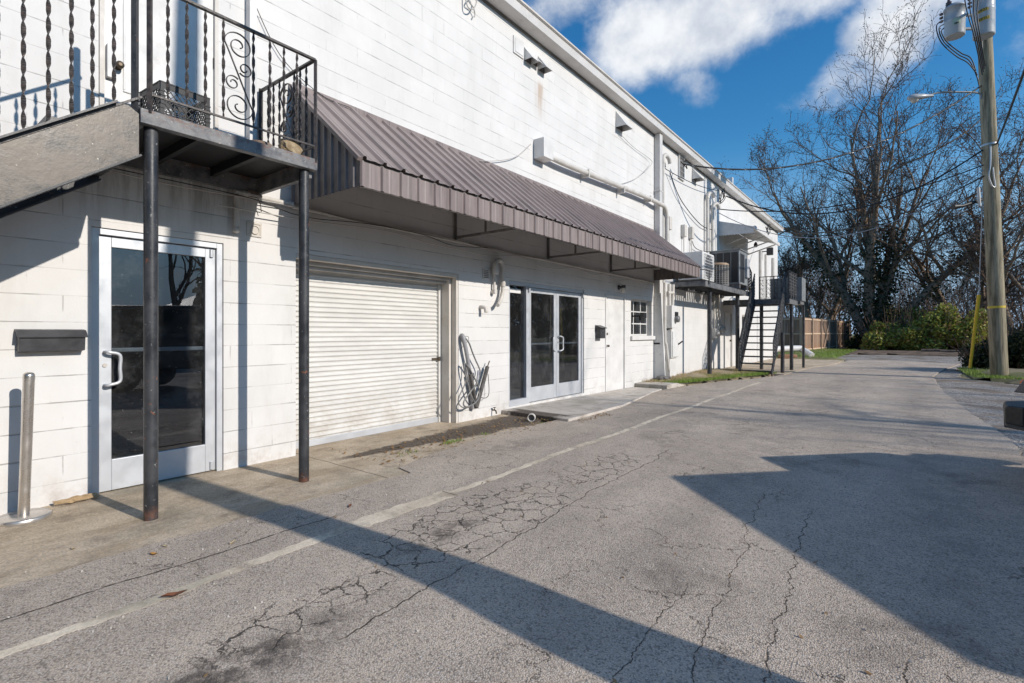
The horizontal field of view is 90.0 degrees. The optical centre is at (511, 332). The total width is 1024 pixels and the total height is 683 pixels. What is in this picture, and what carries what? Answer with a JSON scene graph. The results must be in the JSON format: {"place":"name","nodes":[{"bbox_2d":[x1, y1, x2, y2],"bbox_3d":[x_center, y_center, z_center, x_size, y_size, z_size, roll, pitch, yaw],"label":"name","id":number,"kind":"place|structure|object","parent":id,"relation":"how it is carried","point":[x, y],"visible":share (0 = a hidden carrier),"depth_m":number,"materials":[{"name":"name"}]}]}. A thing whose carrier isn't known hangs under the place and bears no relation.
{"place":"outdoors","nodes":[
{"label":"outdoors","id":0,"kind":"place"},
{"bbox_2d":[0,414,540,588],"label":"concrete apron","id":1,"kind":"object","parent":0,"point":[107,523],"visible":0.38,"depth_m":4.00,"materials":[{"name":"concrete"}]},
{"bbox_2d":[0,372,52,526],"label":"bollard","id":2,"kind":"object","parent":1,"relation":"on","point":[25,513],"visible":1,"depth_m":3.53,"materials":[{"name":"silver metal"}]},
{"bbox_2d":[52,493,99,504],"bbox_3d":[-3.315,1.264,3.900,0.082,0.046,0.275,0,0,37],"label":"crumpled paper","id":3,"kind":"object","parent":1,"relation":"on","point":[72,499],"visible":1,"depth_m":3.89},
{"bbox_2d":[0,0,316,520],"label":"metal staircase","id":4,"kind":"structure","parent":1,"relation":"on","point":[48,156],"depth_m":3.54,"materials":[{"name":"metal"}]},
{"bbox_2d":[139,80,210,127],"bbox_3d":[-2.562,-1.662,3.893,0.352,0.282,0.352,0,0,33],"label":"milk crate","id":5,"kind":"object","parent":4,"relation":"on","point":[161,105],"visible":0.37,"depth_m":3.81,"materials":[{"name":"grey plastic"}]},
{"bbox_2d":[278,138,302,153],"bbox_3d":[-1.890,-1.571,4.361,0.115,0.109,0.197,0,0,22],"label":"rock","id":6,"kind":"object","parent":4,"relation":"on","point":[289,145],"visible":0.75,"depth_m":4.30,"materials":[{"name":"stone"}]},
{"bbox_2d":[7,390,1015,681],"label":"loose grit","id":7,"kind":"object","parent":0,"point":[631,544],"visible":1,"depth_m":3.30,"materials":[{"name":"beige"}]},
{"bbox_2d":[0,360,1023,682],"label":"road","id":8,"kind":"structure","parent":0,"point":[650,620],"depth_m":2.80,"materials":[{"name":"asphalt"}]},
{"bbox_2d":[0,382,758,657],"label":"concrete seam","id":9,"kind":"object","parent":8,"relation":"on","point":[381,516],"visible":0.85,"depth_m":3.16,"materials":[{"name":"paint"}]},
{"bbox_2d":[332,412,609,464],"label":"leaf litter","id":10,"kind":"object","parent":8,"relation":"on","point":[457,438],"visible":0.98,"depth_m":6.20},
{"bbox_2d":[203,390,972,682],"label":"leaf litter","id":11,"kind":"object","parent":8,"relation":"on","point":[615,680],"visible":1,"depth_m":2.81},
{"bbox_2d":[656,369,773,387],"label":"earth bank","id":12,"kind":"structure","parent":0,"point":[717,371],"depth_m":14.16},
{"bbox_2d":[642,367,753,382],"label":"dry grass","id":13,"kind":"structure","parent":12,"relation":"on","point":[680,376],"depth_m":14.24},
{"bbox_2d":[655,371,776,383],"bbox_3d":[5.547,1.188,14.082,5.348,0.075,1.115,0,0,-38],"label":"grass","id":14,"kind":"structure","parent":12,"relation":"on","point":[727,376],"depth_m":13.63,"materials":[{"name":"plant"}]},
{"bbox_2d":[523,0,1023,333],"label":"sky","id":15,"kind":"structure","parent":0,"point":[717,74],"materials":[{"name":"blue"}]},
{"bbox_2d":[538,334,1019,423],"bbox_3d":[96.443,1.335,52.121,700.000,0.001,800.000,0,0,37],"label":"ground","id":16,"kind":"structure","parent":0,"point":[963,375],"depth_m":15.54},
{"bbox_2d":[0,0,783,515],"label":"white building","id":17,"kind":"structure","parent":16,"relation":"on","point":[394,316],"depth_m":6.31,"materials":[{"name":"brick"}]},
{"bbox_2d":[14,329,87,352],"bbox_3d":[-3.413,0.060,3.802,0.111,0.169,0.396,0,0,37],"label":"mailbox","id":18,"kind":"object","parent":17,"relation":"attached to","point":[45,340],"visible":1,"depth_m":3.77,"materials":[{"name":"black metal"}]},
{"bbox_2d":[99,235,214,492],"bbox_3d":[-3.048,0.253,4.451,0.152,2.065,0.875,0,0,37],"label":"glass door","id":19,"kind":"structure","parent":17,"relation":"in","point":[126,471],"depth_m":4.34,"materials":[{"name":"metal"}]},
{"bbox_2d":[104,0,213,128],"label":"upper door","id":20,"kind":"structure","parent":17,"relation":"in","point":[176,49],"depth_m":4.44,"materials":[{"name":"white paint"}]},
{"bbox_2d":[246,0,256,139],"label":"wall channel","id":21,"kind":"object","parent":17,"relation":"attached to","point":[251,22],"depth_m":4.95,"materials":[{"name":"white paint"}]},
{"bbox_2d":[247,221,261,237],"bbox_3d":[-2.530,-1.014,5.032,0.022,0.144,0.144,0,0,37],"label":"dryer vent","id":22,"kind":"object","parent":17,"relation":"attached to","point":[254,229],"visible":1,"depth_m":5.03,"materials":[{"name":"beige paint"}]},
{"bbox_2d":[233,189,293,232],"bbox_3d":[-2.453,-1.154,5.071,0.058,0.419,0.591,0,0,37],"label":"drain pipe","id":23,"kind":"object","parent":17,"relation":"attached to","point":[236,228],"visible":0.92,"depth_m":4.88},
{"bbox_2d":[113,168,486,247],"bbox_3d":[-2.073,-1.256,5.487,0.010,0.103,5.596,0,0,37],"label":"cable","id":24,"kind":"object","parent":17,"relation":"attached to","point":[287,211],"visible":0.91,"depth_m":5.14,"materials":[{"name":"black plastic"}]},
{"bbox_2d":[296,259,448,448],"bbox_3d":[-1.710,0.233,6.471,0.220,2.135,2.400,0,0,37],"label":"roller door","id":25,"kind":"structure","parent":17,"relation":"in","point":[375,334],"depth_m":6.47,"materials":[{"name":"metal"}]},
{"bbox_2d":[110,170,645,280],"bbox_3d":[0.002,-1.283,8.239,0.012,0.064,11.090,0,0,37],"label":"cable","id":26,"kind":"object","parent":17,"relation":"attached to","point":[342,217],"visible":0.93,"depth_m":5.57,"materials":[{"name":"grey plastic"}]},
{"bbox_2d":[219,205,650,285],"bbox_3d":[0.469,-1.198,8.829,0.012,0.109,10.395,0,0,37],"label":"cable","id":27,"kind":"object","parent":17,"relation":"attached to","point":[411,237],"visible":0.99,"depth_m":6.40,"materials":[{"name":"grey plastic"}]},
{"bbox_2d":[292,207,654,283],"bbox_3d":[0.679,-1.278,9.165,0.041,0.082,9.718,0,0,37],"label":"conduit","id":28,"kind":"object","parent":17,"relation":"attached to","point":[432,236],"visible":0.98,"depth_m":7.21,"materials":[{"name":"metal"}]},
{"bbox_2d":[458,333,489,408],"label":"hanging cables","id":29,"kind":"object","parent":17,"relation":"attached to","point":[475,401],"visible":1,"depth_m":7.43,"materials":[{"name":"grey"}]},
{"bbox_2d":[288,83,700,279],"bbox_3d":[1.135,-1.970,8.858,1.220,1.300,9.826,0,0,37],"label":"awning","id":30,"kind":"object","parent":17,"relation":"attached to","point":[349,139],"visible":0.98,"depth_m":6.17,"materials":[{"name":"brown metal"}]},
{"bbox_2d":[491,258,505,306],"bbox_3d":[-0.211,-0.774,7.961,0.146,0.766,0.292,0,0,37],"label":"vent pipe","id":31,"kind":"object","parent":17,"relation":"attached to","point":[495,270],"visible":1,"depth_m":7.93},
{"bbox_2d":[513,35,523,58],"bbox_3d":[0.111,-4.726,8.480,0.026,0.280,0.280,0,0,37],"label":"cover plate","id":32,"kind":"object","parent":17,"relation":"attached to","point":[518,46],"visible":1,"depth_m":8.45,"materials":[{"name":"white paint"}]},
{"bbox_2d":[524,47,538,64],"bbox_3d":[0.331,-4.700,8.652,0.169,0.220,0.200,0,0,37],"label":"vent hood","id":33,"kind":"object","parent":17,"relation":"attached to","point":[530,58],"visible":1,"depth_m":8.64,"materials":[{"name":"white paint"}]},
{"bbox_2d":[529,288,555,401],"bbox_3d":[0.534,0.212,9.171,0.106,1.975,0.899,0,0,37],"label":"glass door","id":34,"kind":"structure","parent":17,"relation":"in","point":[536,393],"depth_m":9.25,"materials":[{"name":"metal"}]},
{"bbox_2d":[538,56,551,73],"bbox_3d":[0.583,-4.717,8.973,0.179,0.240,0.200,0,0,37],"label":"vent hood","id":35,"kind":"object","parent":17,"relation":"attached to","point":[545,68],"visible":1,"depth_m":9.00,"materials":[{"name":"white paint"}]},
{"bbox_2d":[556,291,580,396],"bbox_3d":[1.102,0.212,9.875,0.152,1.975,0.899,0,0,37],"label":"glass door","id":36,"kind":"structure","parent":17,"relation":"in","point":[570,387],"depth_m":9.88,"materials":[{"name":"metal"}]},
{"bbox_2d":[595,325,605,337],"bbox_3d":[1.854,-0.017,10.658,0.148,0.274,0.250,0,0,37],"label":"mailbox","id":37,"kind":"object","parent":17,"relation":"attached to","point":[600,331],"visible":1,"depth_m":10.59,"materials":[{"name":"black metal"}]},
{"bbox_2d":[534,137,668,241],"bbox_3d":[2.252,-2.393,11.120,0.218,1.886,5.906,0,0,37],"label":"wall conduit","id":38,"kind":"object","parent":17,"relation":"attached to","point":[543,149],"depth_m":9.95,"materials":[{"name":"metal"}]},
{"bbox_2d":[607,296,623,390],"bbox_3d":[2.295,0.249,11.365,0.103,2.078,0.911,0,0,37],"label":"door","id":39,"kind":"structure","parent":17,"relation":"in","point":[615,343],"depth_m":11.36,"materials":[{"name":"white paint"}]},
{"bbox_2d":[616,111,632,131],"bbox_3d":[2.507,-4.739,11.421,0.259,0.360,0.340,0,0,37],"label":"vent hood","id":40,"kind":"object","parent":17,"relation":"attached to","point":[622,125],"visible":1,"depth_m":11.35,"materials":[{"name":"white paint"}]},
{"bbox_2d":[631,299,646,335],"bbox_3d":[3.055,-0.360,12.583,0.040,0.876,1.230,0,0,37],"label":"window","id":41,"kind":"structure","parent":17,"relation":"in","point":[632,300],"depth_m":12.73,"materials":[{"name":"white paint"}]},
{"bbox_2d":[654,133,665,378],"bbox_3d":[3.809,-1.935,13.089,0.298,6.270,0.220,0,0,37],"label":"downspout","id":42,"kind":"object","parent":17,"relation":"attached to","point":[659,361],"visible":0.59,"depth_m":13.05,"materials":[{"name":"metal"}]},
{"bbox_2d":[663,153,671,282],"bbox_3d":[4.081,-3.017,13.523,0.111,3.434,0.488,0,0,45],"label":"service mast","id":43,"kind":"object","parent":17,"relation":"attached to","point":[667,157],"visible":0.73,"depth_m":13.36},
{"bbox_2d":[663,282,682,376],"bbox_3d":[4.294,-0.010,13.714,0.307,2.620,0.897,0,0,37],"label":"electric meter","id":44,"kind":"object","parent":17,"relation":"attached to","point":[671,336],"visible":0.96,"depth_m":13.66,"materials":[{"name":"white paint"}]},
{"bbox_2d":[678,153,684,180],"bbox_3d":[4.849,-4.727,14.652,0.052,0.700,0.440,0,0,37],"label":"louvre vent","id":45,"kind":"object","parent":17,"relation":"attached to","point":[681,169],"visible":0.94,"depth_m":14.65,"materials":[{"name":"metal"}]},
{"bbox_2d":[681,224,686,252],"bbox_3d":[4.940,-2.594,14.715,0.117,0.989,0.180,0,0,37],"label":"utility box","id":46,"kind":"object","parent":17,"relation":"attached to","point":[683,230],"visible":0.88,"depth_m":14.67,"materials":[{"name":"beige paint"}]},
{"bbox_2d":[692,168,704,181],"bbox_3d":[5.661,-4.803,15.527,0.279,0.340,0.400,0,0,37],"label":"vent hood","id":47,"kind":"object","parent":17,"relation":"attached to","point":[697,176],"visible":1,"depth_m":15.44,"materials":[{"name":"white paint"}]},
{"bbox_2d":[705,191,716,252],"bbox_3d":[6.374,-3.274,16.411,0.400,2.548,0.136,0,0,-20],"label":"service mast","id":48,"kind":"object","parent":17,"relation":"attached to","point":[711,193],"visible":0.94,"depth_m":16.31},
{"bbox_2d":[710,202,720,250],"bbox_3d":[6.701,-3.149,16.838,0.400,2.298,0.136,0,0,-20],"label":"service mast","id":49,"kind":"object","parent":17,"relation":"attached to","point":[716,204],"visible":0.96,"depth_m":16.74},
{"bbox_2d":[712,294,725,337],"bbox_3d":[7.031,-0.555,17.365,0.217,1.491,1.020,0,0,37],"label":"electric meter","id":50,"kind":"object","parent":17,"relation":"attached to","point":[719,329],"visible":0.94,"depth_m":17.26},
{"bbox_2d":[725,313,731,367],"bbox_3d":[7.860,0.294,18.697,0.100,1.988,0.950,0,0,37],"label":"door","id":51,"kind":"structure","parent":17,"relation":"in","point":[727,316],"depth_m":18.76,"materials":[{"name":"white paint"}]},
{"bbox_2d":[719,221,779,254],"bbox_3d":[8.888,-3.490,19.012,1.170,0.719,4.240,0,0,37],"label":"awning","id":52,"kind":"object","parent":17,"relation":"attached to","point":[744,231],"visible":0.96,"depth_m":17.73,"materials":[{"name":"white paint"}]},
{"bbox_2d":[759,251,761,296],"bbox_3d":[10.964,-2.500,22.589,0.119,2.200,0.118,0,0,37],"label":"conduit","id":53,"kind":"object","parent":17,"relation":"attached to","point":[760,264],"visible":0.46,"depth_m":22.54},
{"bbox_2d":[502,387,661,421],"bbox_3d":[1.825,1.280,9.722,1.237,0.100,4.940,0,0,37],"label":"doorstep slab","id":54,"kind":"structure","parent":16,"relation":"on","point":[572,409],"depth_m":8.74,"materials":[{"name":"concrete"}]},
{"bbox_2d":[635,381,686,389],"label":"kerb block","id":55,"kind":"structure","parent":16,"relation":"on","point":[660,385],"depth_m":12.02,"materials":[{"name":"concrete"}]},
{"bbox_2d":[778,244,839,317],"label":"bare tree","id":56,"kind":"object","parent":16,"relation":"on","point":[795,310],"visible":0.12,"depth_m":48.55,"materials":[{"name":"brown plant"}]},
{"bbox_2d":[801,317,849,349],"bbox_3d":[23.248,0.205,37.546,0.124,2.390,15.269,0,0,43],"label":"wooden fence","id":57,"kind":"object","parent":16,"relation":"on","point":[820,333],"visible":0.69,"depth_m":36.66,"materials":[{"name":"wood"}]},
{"bbox_2d":[786,246,864,317],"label":"bare tree","id":58,"kind":"object","parent":16,"relation":"on","point":[810,299],"visible":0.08,"depth_m":63.39,"materials":[{"name":"brown plant"}]},
{"bbox_2d":[799,249,862,322],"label":"bare tree","id":59,"kind":"object","parent":16,"relation":"on","point":[844,316],"visible":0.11,"depth_m":55.07,"materials":[{"name":"brown plant"}]},
{"bbox_2d":[774,183,893,319],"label":"bare tree","id":60,"kind":"object","parent":16,"relation":"on","point":[785,256],"visible":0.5,"depth_m":41.77,"materials":[{"name":"brown plant"}]},
{"bbox_2d":[855,258,944,321],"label":"bare tree","id":61,"kind":"object","parent":16,"relation":"on","point":[897,284],"visible":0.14,"depth_m":49.31,"materials":[{"name":"brown plant"}]},
{"bbox_2d":[897,255,977,313],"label":"bare tree","id":62,"kind":"object","parent":16,"relation":"on","point":[957,290],"visible":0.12,"depth_m":62.22,"materials":[{"name":"brown plant"}]},
{"bbox_2d":[931,260,1016,316],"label":"bare tree","id":63,"kind":"object","parent":16,"relation":"on","point":[965,289],"visible":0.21,"depth_m":52.18,"materials":[{"name":"brown plant"}]},
{"bbox_2d":[944,253,1022,312],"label":"bare tree","id":64,"kind":"object","parent":16,"relation":"on","point":[976,284],"visible":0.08,"depth_m":68.17,"materials":[{"name":"brown plant"}]},
{"bbox_2d":[955,273,1023,326],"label":"bare tree","id":65,"kind":"object","parent":16,"relation":"on","point":[1014,308],"visible":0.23,"depth_m":42.82,"materials":[{"name":"brown plant"}]},
{"bbox_2d":[1004,250,1023,325],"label":"bare tree","id":66,"kind":"object","parent":16,"relation":"on","point":[1015,297],"visible":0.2,"depth_m":49.90,"materials":[{"name":"brown plant"}]},
{"bbox_2d":[723,358,843,375],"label":"yard slab","id":67,"kind":"structure","parent":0,"point":[809,363],"depth_m":19.70,"materials":[{"name":"concrete"}]},
{"bbox_2d":[670,269,749,374],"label":"equipment platform","id":68,"kind":"structure","parent":67,"relation":"on","point":[709,288],"depth_m":14.53,"materials":[{"name":"black paint"}]},
{"bbox_2d":[678,251,713,281],"bbox_3d":[5.192,-1.790,14.379,0.691,0.820,1.050,0,0,37],"label":"air conditioner","id":69,"kind":"object","parent":68,"relation":"on","point":[703,260],"visible":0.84,"depth_m":13.95,"materials":[{"name":"white paint"}]},
{"bbox_2d":[714,262,728,285],"bbox_3d":[6.302,-1.748,15.576,0.550,0.735,0.550,0,0,37],"label":"air conditioner","id":70,"kind":"object","parent":68,"relation":"on","point":[721,272],"visible":0.65,"depth_m":15.36,"materials":[{"name":"grey"}]},
{"bbox_2d":[709,248,748,289],"bbox_3d":[7.034,-1.995,16.622,1.050,1.230,1.110,0,0,37],"label":"air conditioner","id":71,"kind":"object","parent":68,"relation":"on","point":[737,260],"visible":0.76,"depth_m":16.11,"materials":[{"name":"black"}]},
{"bbox_2d":[723,266,797,375],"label":"metal staircase","id":72,"kind":"structure","parent":67,"relation":"on","point":[751,303],"depth_m":16.66,"materials":[{"name":"metal"}]},
{"bbox_2d":[771,277,805,367],"bbox_3d":[9.997,-0.330,18.585,1.050,3.220,0.830,0,0,37],"label":"railing","id":73,"kind":"object","parent":67,"relation":"on","point":[801,291],"visible":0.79,"depth_m":18.39,"materials":[{"name":"metal"}]},
{"bbox_2d":[776,348,857,359],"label":"grass verge","id":74,"kind":"object","parent":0,"point":[820,358],"depth_m":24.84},
{"bbox_2d":[778,317,800,345],"bbox_3d":[14.790,0.205,35.144,9.105,2.390,0.125,0,0,43],"label":"wooden fence","id":75,"kind":"object","parent":74,"relation":"on","point":[785,328],"visible":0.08,"depth_m":32.38,"materials":[{"name":"wood"}]},
{"bbox_2d":[777,345,814,356],"bbox_3d":[13.735,0.951,25.397,2.163,0.608,0.814,0,0,4],"label":"drain pipe","id":76,"kind":"object","parent":74,"relation":"on","point":[809,353],"visible":0.59,"depth_m":25.34,"materials":[{"name":"white paint"}]},
{"bbox_2d":[838,347,967,355],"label":"bank","id":77,"kind":"structure","parent":0,"point":[885,352],"depth_m":30.51,"materials":[{"name":"plant"}]},
{"bbox_2d":[841,336,860,348],"bbox_3d":[26.559,0.790,39.004,2.597,1.441,1.988,0,0,37],"label":"shrub","id":78,"kind":"object","parent":77,"relation":"on","point":[850,341],"visible":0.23,"depth_m":38.97,"materials":[{"name":"green plant"}]},
{"bbox_2d":[819,266,899,337],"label":"bare tree","id":79,"kind":"object","parent":77,"relation":"on","point":[839,315],"visible":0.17,"depth_m":46.75,"materials":[{"name":"brown plant"}]},
{"bbox_2d":[716,0,1023,348],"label":"bare tree","id":80,"kind":"object","parent":77,"relation":"on","point":[870,272],"visible":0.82,"depth_m":36.99,"materials":[{"name":"brown plant"}]},
{"bbox_2d":[854,278,909,336],"bbox_3d":[29.657,-1.376,40.956,4.423,5.891,4.385,0,0,13],"label":"shrub","id":81,"kind":"object","parent":77,"relation":"on","point":[887,308],"visible":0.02,"depth_m":39.98,"materials":[{"name":"green plant"}]},
{"bbox_2d":[858,301,932,350],"bbox_3d":[26.177,-0.419,34.955,4.485,3.897,3.768,0,0,37],"label":"shrub","id":82,"kind":"object","parent":77,"relation":"on","point":[880,336],"visible":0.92,"depth_m":34.27,"materials":[{"name":"green plant"}]},
{"bbox_2d":[889,291,960,349],"bbox_3d":[28.118,-0.659,35.225,4.024,4.523,4.509,0,0,-25],"label":"shrub","id":83,"kind":"object","parent":77,"relation":"on","point":[915,313],"visible":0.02,"depth_m":35.49,"materials":[{"name":"green plant"}]},
{"bbox_2d":[836,160,1023,316],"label":"bare tree","id":84,"kind":"object","parent":77,"relation":"on","point":[983,288],"visible":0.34,"depth_m":39.93,"materials":[{"name":"brown plant"}]},
{"bbox_2d":[891,265,974,311],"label":"bare tree","id":85,"kind":"object","parent":77,"relation":"on","point":[926,299],"visible":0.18,"depth_m":45.49,"materials":[{"name":"brown plant"}]},
{"bbox_2d":[899,290,987,349],"bbox_3d":[28.188,-0.610,33.472,4.664,4.271,3.603,0,0,37],"label":"shrub","id":86,"kind":"object","parent":77,"relation":"on","point":[945,320],"visible":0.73,"depth_m":32.76,"materials":[{"name":"green plant"}]},
{"bbox_2d":[878,98,1023,332],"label":"bare tree","id":87,"kind":"object","parent":77,"relation":"on","point":[974,259],"visible":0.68,"depth_m":33.54,"materials":[{"name":"brown plant"}]},
{"bbox_2d":[926,295,1012,349],"bbox_3d":[29.215,-0.468,32.854,4.483,4.087,3.755,0,0,9],"label":"shrub","id":88,"kind":"object","parent":77,"relation":"on","point":[981,317],"visible":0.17,"depth_m":32.30,"materials":[{"name":"green plant"}]},
{"bbox_2d":[833,354,1023,455],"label":"gravel lot","id":89,"kind":"structure","parent":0,"point":[984,401],"depth_m":11.35,"materials":[{"name":"gravel"}]},
{"bbox_2d":[1003,379,1023,430],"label":"concrete block","id":90,"kind":"object","parent":89,"relation":"on","point":[1013,411],"visible":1,"depth_m":4.29,"materials":[{"name":"grey paint"}]},
{"bbox_2d":[967,368,1023,383],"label":"pole mound","id":91,"kind":"object","parent":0,"point":[1018,372],"visible":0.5,"depth_m":13.77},
{"bbox_2d":[947,333,989,368],"bbox_3d":[16.120,0.618,17.182,1.702,1.218,2.077,0,0,-23],"label":"evergreen shrub","id":92,"kind":"object","parent":91,"relation":"on","point":[966,357],"visible":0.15,"depth_m":17.39,"materials":[{"name":"green plant"}]},
{"bbox_2d":[951,37,1008,380],"bbox_3d":[12.793,-4.509,13.957,1.470,11.904,0.388,0,0,-5],"label":"utility pole","id":93,"kind":"object","parent":91,"relation":"on","point":[997,324],"visible":0.81,"depth_m":13.87,"materials":[{"name":"brown"}]},
{"bbox_2d":[683,85,981,169],"bbox_3d":[8.723,-5.572,13.907,8.228,2.371,0.042,0,0,-1],"label":"power line","id":94,"kind":"object","parent":93,"relation":"attached to","point":[838,155],"visible":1,"depth_m":13.89,"materials":[{"name":"black"}]},
{"bbox_2d":[718,165,983,211],"bbox_3d":[9.852,-4.191,15.467,6.754,0.807,0.031,0,0,26],"label":"power line","id":95,"kind":"object","parent":93,"relation":"attached to","point":[855,202],"visible":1,"depth_m":15.24,"materials":[{"name":"black"}]},
{"bbox_2d":[718,170,983,237],"bbox_3d":[9.854,-3.668,15.468,6.764,1.568,0.024,0,0,26],"label":"power line","id":96,"kind":"object","parent":93,"relation":"attached to","point":[857,232],"visible":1,"depth_m":15.27,"materials":[{"name":"rubber"}]},
{"bbox_2d":[726,150,982,214],"bbox_3d":[10.021,-4.329,15.577,6.536,1.354,0.042,0,0,29],"label":"power line","id":97,"kind":"object","parent":93,"relation":"attached to","point":[863,206],"visible":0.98,"depth_m":15.32,"materials":[{"name":"black"}]},
{"bbox_2d":[768,175,983,233],"bbox_3d":[12.006,-4.087,18.112,0.036,0.849,8.427,0,0,-12],"label":"power line","id":98,"kind":"object","parent":93,"relation":"attached to","point":[883,219],"visible":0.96,"depth_m":16.90,"materials":[{"name":"black"}]},
{"bbox_2d":[907,91,981,102],"bbox_3d":[11.839,-6.446,13.950,2.035,0.308,0.269,0,0,3],"label":"street lamp","id":99,"kind":"object","parent":93,"relation":"attached to","point":[913,98],"visible":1,"depth_m":13.98,"materials":[{"name":"grey metal"}]},
{"bbox_2d":[939,0,971,40],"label":"transformer","id":100,"kind":"object","parent":93,"relation":"attached to","point":[955,16],"visible":0.92,"depth_m":13.96,"materials":[{"name":"grey metal"}]},
{"bbox_2d":[938,24,978,80],"bbox_3d":[12.048,-7.561,13.820,0.952,1.652,0.084,0,0,9],"label":"jumper cable","id":101,"kind":"object","parent":100,"relation":"attached to","point":[956,52],"visible":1,"depth_m":13.80,"materials":[{"name":"black plastic"}]},
{"bbox_2d":[936,20,977,74],"bbox_3d":[11.998,-7.694,13.823,0.996,1.603,0.096,0,0,9],"label":"jumper cable","id":102,"kind":"object","parent":93,"relation":"attached to","point":[968,63],"visible":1,"depth_m":13.81,"materials":[{"name":"black plastic"}]},
{"bbox_2d":[968,187,982,367],"bbox_3d":[12.837,-1.709,14.164,0.345,5.395,0.090,0,0,11],"label":"guy wire","id":103,"kind":"object","parent":93,"relation":"attached to","point":[978,299],"visible":1,"depth_m":14.14,"materials":[{"name":"yellow"}]},
{"bbox_2d":[967,0,995,40],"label":"transformer","id":104,"kind":"object","parent":93,"relation":"attached to","point":[987,16],"visible":0.94,"depth_m":13.09,"materials":[{"name":"grey metal"}]},
{"bbox_2d":[964,0,982,74],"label":"jumper cable","id":105,"kind":"object","parent":104,"relation":"attached to","point":[973,36],"visible":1,"depth_m":13.09,"materials":[{"name":"black plastic"}]},
{"bbox_2d":[969,0,983,71],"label":"jumper cable","id":106,"kind":"object","parent":104,"relation":"attached to","point":[976,36],"visible":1,"depth_m":13.09,"materials":[{"name":"black plastic"}]},
{"bbox_2d":[973,0,984,68],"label":"jumper cable","id":107,"kind":"object","parent":104,"relation":"attached to","point":[978,35],"visible":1,"depth_m":13.09,"materials":[{"name":"black plastic"}]},
{"bbox_2d":[996,69,1023,143],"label":"power line","id":108,"kind":"object","parent":93,"relation":"attached to","point":[1013,101],"visible":0.94,"depth_m":10.87,"materials":[{"name":"black"}]},
{"bbox_2d":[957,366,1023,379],"bbox_3d":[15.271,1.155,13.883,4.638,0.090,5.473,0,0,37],"label":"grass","id":109,"kind":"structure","parent":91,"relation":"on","point":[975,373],"depth_m":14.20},
{"bbox_2d":[972,314,1023,368],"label":"evergreen shrub","id":110,"kind":"object","parent":91,"relation":"on","point":[1015,341],"visible":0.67,"depth_m":16.02,"materials":[{"name":"green plant"}]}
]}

